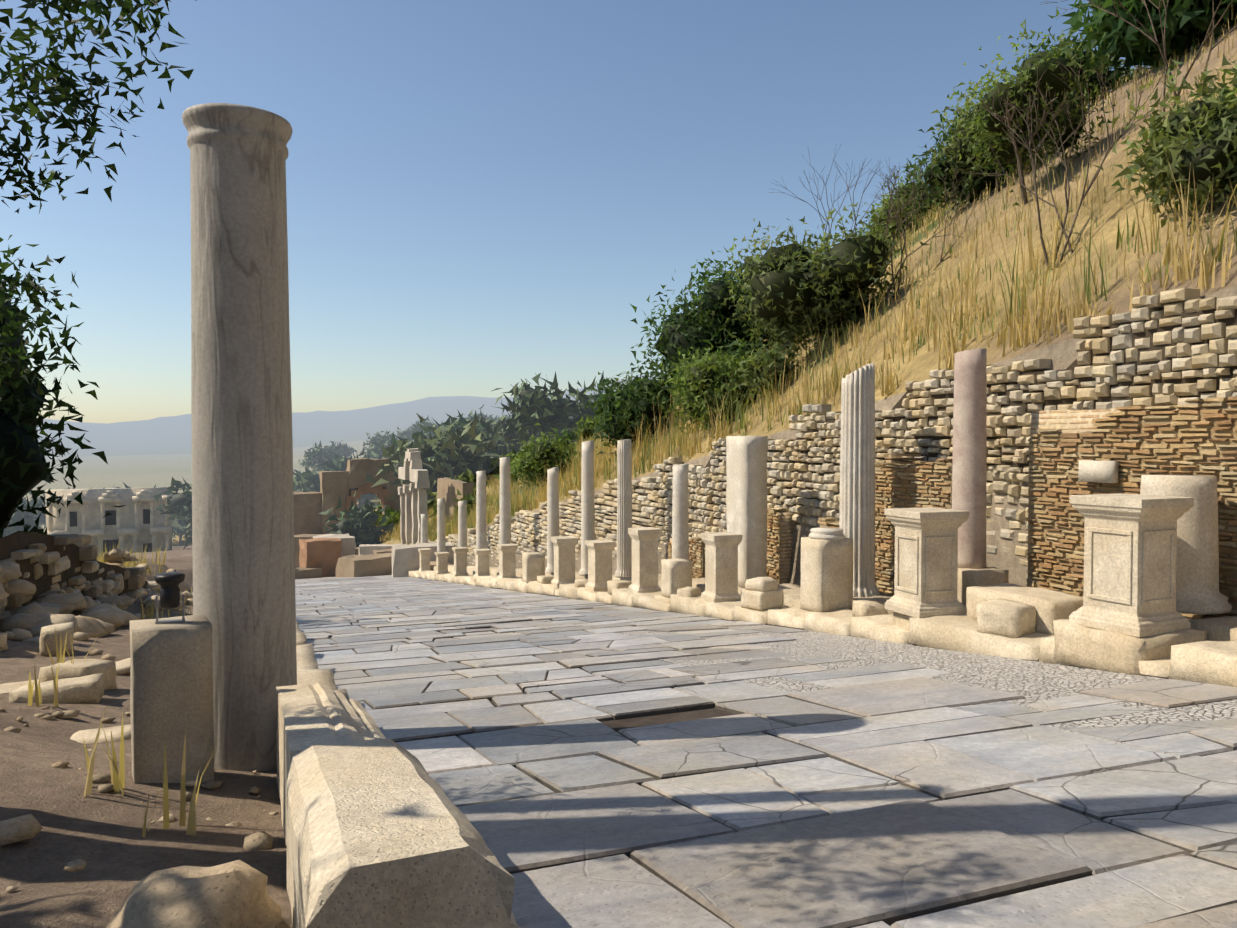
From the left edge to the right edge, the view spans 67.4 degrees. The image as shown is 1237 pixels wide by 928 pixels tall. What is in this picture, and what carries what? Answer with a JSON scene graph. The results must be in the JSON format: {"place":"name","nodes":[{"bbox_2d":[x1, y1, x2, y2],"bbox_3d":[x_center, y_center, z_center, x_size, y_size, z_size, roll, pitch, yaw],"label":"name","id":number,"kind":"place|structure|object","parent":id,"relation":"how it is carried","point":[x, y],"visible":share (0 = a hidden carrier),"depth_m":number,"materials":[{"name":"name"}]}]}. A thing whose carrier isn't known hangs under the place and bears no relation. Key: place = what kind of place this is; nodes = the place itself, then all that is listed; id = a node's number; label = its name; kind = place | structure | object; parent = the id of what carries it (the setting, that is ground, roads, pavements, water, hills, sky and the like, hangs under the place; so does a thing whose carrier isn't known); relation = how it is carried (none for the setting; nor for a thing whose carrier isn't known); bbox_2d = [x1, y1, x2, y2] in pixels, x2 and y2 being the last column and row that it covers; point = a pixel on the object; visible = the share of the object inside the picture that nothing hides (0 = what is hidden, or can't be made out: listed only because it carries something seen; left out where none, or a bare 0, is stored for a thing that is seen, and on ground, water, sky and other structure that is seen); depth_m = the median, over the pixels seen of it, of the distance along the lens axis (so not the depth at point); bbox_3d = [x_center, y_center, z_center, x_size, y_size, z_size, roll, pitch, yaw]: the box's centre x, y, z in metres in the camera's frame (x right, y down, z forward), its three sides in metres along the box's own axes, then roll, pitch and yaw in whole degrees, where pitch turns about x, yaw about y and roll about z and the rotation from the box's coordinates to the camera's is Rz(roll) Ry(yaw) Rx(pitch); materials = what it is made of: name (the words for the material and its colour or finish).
{"place":"outdoors","nodes":[
{"label":"outdoors","id":0,"kind":"place"},
{"bbox_2d":[0,0,1148,423],"label":"sky","id":1,"kind":"structure","parent":0,"point":[481,195],"materials":[{"name":"blue"}]},
{"bbox_2d":[0,23,1236,927],"bbox_3d":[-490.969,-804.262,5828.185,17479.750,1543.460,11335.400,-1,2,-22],"label":"ground","id":2,"kind":"structure","parent":0,"point":[108,845],"depth_m":14.52,"materials":[{"name":"beige soil"}]},
{"bbox_2d":[0,622,130,743],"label":"flat stones","id":3,"kind":"object","parent":2,"relation":"on","point":[87,681],"visible":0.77,"depth_m":9.70,"materials":[{"name":"stone"}]},
{"bbox_2d":[0,532,159,618],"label":"ruined rubble wall","id":4,"kind":"structure","parent":2,"relation":"on","point":[54,564],"depth_m":19.02,"materials":[{"name":"stone"}]},
{"bbox_2d":[0,548,192,640],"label":"rocks","id":5,"kind":"object","parent":2,"relation":"on","point":[95,617],"visible":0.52,"depth_m":16.47,"materials":[{"name":"stone"}]},
{"bbox_2d":[45,487,171,555],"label":"ruined building","id":6,"kind":"structure","parent":2,"relation":"on","point":[135,523],"depth_m":176.09,"materials":[{"name":"grey stone"}]},
{"bbox_2d":[0,613,290,927],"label":"rocks","id":7,"kind":"object","parent":2,"relation":"on","point":[233,894],"visible":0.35,"depth_m":3.81,"materials":[{"name":"stone"}]},
{"bbox_2d":[130,614,213,783],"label":"stone block","id":8,"kind":"structure","parent":2,"relation":"on","point":[171,688],"depth_m":6.40,"materials":[{"name":"grey stone"}]},
{"bbox_2d":[155,594,184,623],"bbox_3d":[-3.188,1.029,6.598,0.190,0.200,0.050,-1,2,-22],"label":"lamp bracket","id":9,"kind":"object","parent":8,"relation":"on","point":[174,621],"visible":1,"depth_m":6.59,"materials":[{"name":"silver metal"}]},
{"bbox_2d":[154,572,184,608],"bbox_3d":[-3.188,0.903,6.595,0.200,0.252,0.200,-1,2,-22],"label":"floodlight","id":10,"kind":"object","parent":9,"relation":"attached to","point":[169,582],"visible":1,"depth_m":6.54,"materials":[{"name":"black"}]},
{"bbox_2d":[182,103,296,770],"bbox_3d":[-3.005,-0.051,7.400,0.811,5.320,0.809,-1,2,-22],"label":"column shaft","id":11,"kind":"object","parent":2,"relation":"on","point":[244,602],"visible":0.83,"depth_m":7.08,"materials":[{"name":"stone"}]},
{"bbox_2d":[3,371,608,549],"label":"distant trees","id":12,"kind":"object","parent":2,"relation":"on","point":[454,446],"visible":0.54,"depth_m":95.58,"materials":[{"name":"green plant"}]},
{"bbox_2d":[296,621,348,698],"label":"kerb stones","id":13,"kind":"object","parent":2,"relation":"on","point":[309,672],"visible":0.12,"depth_m":10.62,"materials":[{"name":"stone"}]},
{"bbox_2d":[276,683,385,841],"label":"stone block","id":14,"kind":"structure","parent":2,"relation":"on","point":[307,715],"depth_m":5.67,"materials":[{"name":"beige stone"}]},
{"bbox_2d":[293,448,489,578],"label":"ruins","id":15,"kind":"object","parent":2,"relation":"on","point":[319,552],"visible":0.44,"depth_m":65.94,"materials":[{"name":"beige stone"}]},
{"bbox_2d":[286,738,521,927],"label":"stone block","id":16,"kind":"structure","parent":2,"relation":"on","point":[382,833],"depth_m":3.11,"materials":[{"name":"beige stone"}]},
{"bbox_2d":[0,0,1236,537],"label":"foliage","id":17,"kind":"object","parent":2,"relation":"on","point":[728,330],"visible":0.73,"depth_m":22.24,"materials":[{"name":"green plant"}]},
{"bbox_2d":[3,7,1236,837],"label":"dry grass reeds","id":18,"kind":"object","parent":2,"relation":"on","point":[1017,313],"visible":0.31,"depth_m":18.21,"materials":[{"name":"yellow plant"}]},
{"bbox_2d":[668,537,704,578],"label":"brick pier","id":19,"kind":"structure","parent":2,"relation":"on","point":[696,553],"depth_m":23.12,"materials":[{"name":"brick"}]},
{"bbox_2d":[295,575,1236,927],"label":"street paving slabs","id":20,"kind":"structure","parent":2,"relation":"on","point":[887,797],"depth_m":5.79,"materials":[{"name":"stone"}]},
{"bbox_2d":[611,625,1236,743],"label":"gravel strip","id":21,"kind":"object","parent":20,"relation":"on","point":[1031,682],"visible":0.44,"depth_m":9.54,"materials":[{"name":"grey gravel"}]},
{"bbox_2d":[767,507,788,583],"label":"brick pier","id":22,"kind":"structure","parent":2,"relation":"on","point":[773,538],"depth_m":19.61,"materials":[{"name":"brick"}]},
{"bbox_2d":[416,537,1207,674],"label":"stone blocks","id":23,"kind":"structure","parent":2,"relation":"on","point":[826,583],"depth_m":14.51,"materials":[{"name":"stone"}]},
{"bbox_2d":[418,493,1193,636],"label":"statue pedestals","id":24,"kind":"object","parent":23,"relation":"on","point":[1130,548],"visible":0.98,"depth_m":12.10,"materials":[{"name":"stone"}]},
{"bbox_2d":[808,528,844,539],"bbox_3d":[3.329,1.115,14.832,0.579,0.150,0.582,-1,2,-22],"label":"column base","id":25,"kind":"object","parent":23,"relation":"on","point":[828,533],"visible":0.96,"depth_m":14.62,"materials":[{"name":"white stone"}]},
{"bbox_2d":[408,570,1236,686],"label":"stylobate blocks","id":26,"kind":"structure","parent":2,"relation":"on","point":[1212,662],"depth_m":12.06,"materials":[{"name":"stone"}]},
{"bbox_2d":[537,575,1082,638],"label":"stone blocks","id":27,"kind":"structure","parent":26,"relation":"on","point":[1010,610],"depth_m":11.47,"materials":[{"name":"beige stone"}]},
{"bbox_2d":[415,288,1236,565],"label":"stone wall","id":28,"kind":"structure","parent":2,"relation":"on","point":[1172,347],"depth_m":14.26,"materials":[{"name":"beige stone"}]},
{"bbox_2d":[817,517,838,527],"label":"wall stones","id":29,"kind":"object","parent":2,"relation":"on","point":[828,522],"depth_m":17.77,"materials":[{"name":"stone"}]},
{"bbox_2d":[433,565,1236,640],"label":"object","id":30,"kind":"structure","parent":2,"relation":"on","point":[1223,628],"depth_m":15.33,"materials":[{"name":"stone"}]},
{"bbox_2d":[421,513,427,542],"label":"colonnade column","id":31,"kind":"structure","parent":30,"relation":"on","point":[424,528],"depth_m":53.45,"materials":[{"name":"white stone"}]},
{"bbox_2d":[437,498,445,551],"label":"colonnade column","id":32,"kind":"structure","parent":30,"relation":"on","point":[441,525],"depth_m":48.79,"materials":[{"name":"white stone"}]},
{"bbox_2d":[458,500,467,565],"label":"colonnade column","id":33,"kind":"structure","parent":30,"relation":"on","point":[462,523],"depth_m":43.96,"materials":[{"name":"white stone"}]},
{"bbox_2d":[476,470,486,548],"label":"colonnade column","id":34,"kind":"structure","parent":30,"relation":"on","point":[481,526],"depth_m":40.41,"materials":[{"name":"white stone"}]},
{"bbox_2d":[498,457,510,569],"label":"colonnade column","id":35,"kind":"structure","parent":30,"relation":"on","point":[505,507],"depth_m":36.68,"materials":[{"name":"white stone"}]},
{"bbox_2d":[545,467,558,572],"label":"colonnade column","id":36,"kind":"structure","parent":30,"relation":"on","point":[552,502],"depth_m":30.94,"materials":[{"name":"white stone"}]},
{"bbox_2d":[579,440,594,575],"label":"colonnade column","id":37,"kind":"structure","parent":30,"relation":"on","point":[587,502],"depth_m":27.78,"materials":[{"name":"white stone"}]},
{"bbox_2d":[615,439,631,577],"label":"colonnade column","id":38,"kind":"structure","parent":30,"relation":"on","point":[624,505],"depth_m":25.10,"materials":[{"name":"white stone"}]},
{"bbox_2d":[672,464,688,559],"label":"colonnade column","id":39,"kind":"structure","parent":30,"relation":"on","point":[680,526],"depth_m":21.84,"materials":[{"name":"white stone"}]},
{"bbox_2d":[726,436,767,587],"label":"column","id":40,"kind":"structure","parent":30,"relation":"on","point":[746,489],"depth_m":18.58,"materials":[{"name":"white stone"}]},
{"bbox_2d":[839,362,880,596],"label":"colonnade column","id":41,"kind":"structure","parent":30,"relation":"on","point":[857,486],"depth_m":15.39,"materials":[{"name":"white stone"}]},
{"bbox_2d":[1140,475,1231,613],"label":"colonnade column","id":42,"kind":"structure","parent":30,"relation":"on","point":[1197,575],"depth_m":9.96,"materials":[{"name":"stone"}]},
{"bbox_2d":[875,454,951,594],"bbox_3d":[4.861,1.414,15.859,0.302,3.179,2.550,-1,2,-22],"label":"brick wall section","id":43,"kind":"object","parent":2,"relation":"on","point":[929,484],"depth_m":15.79,"materials":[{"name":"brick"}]},
{"bbox_2d":[631,0,1236,451],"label":"bare shrubs","id":44,"kind":"object","parent":2,"relation":"on","point":[1019,160],"visible":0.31,"depth_m":17.91,"materials":[{"name":"brown plant"}]},
{"bbox_2d":[670,405,1236,583],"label":"brick wall","id":45,"kind":"structure","parent":2,"relation":"on","point":[1072,421],"depth_m":12.77,"materials":[{"name":"brown brick"}]},
{"bbox_2d":[957,566,1008,604],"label":"stone block","id":46,"kind":"structure","parent":2,"relation":"on","point":[968,577],"depth_m":12.86,"materials":[{"name":"stone"}]},
{"bbox_2d":[1026,396,1236,619],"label":"brick wall","id":47,"kind":"structure","parent":2,"relation":"on","point":[1202,442],"depth_m":11.64,"materials":[{"name":"brick"}]},
{"bbox_2d":[1078,460,1117,482],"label":"marble spolia blocks","id":48,"kind":"structure","parent":47,"relation":"attached to","point":[1098,471],"depth_m":11.82,"materials":[{"name":"white stone"}]},
{"bbox_2d":[952,348,986,568],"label":"colonnade column","id":49,"kind":"structure","parent":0,"point":[969,476],"depth_m":13.02,"materials":[{"name":"pink stone"}]}
]}

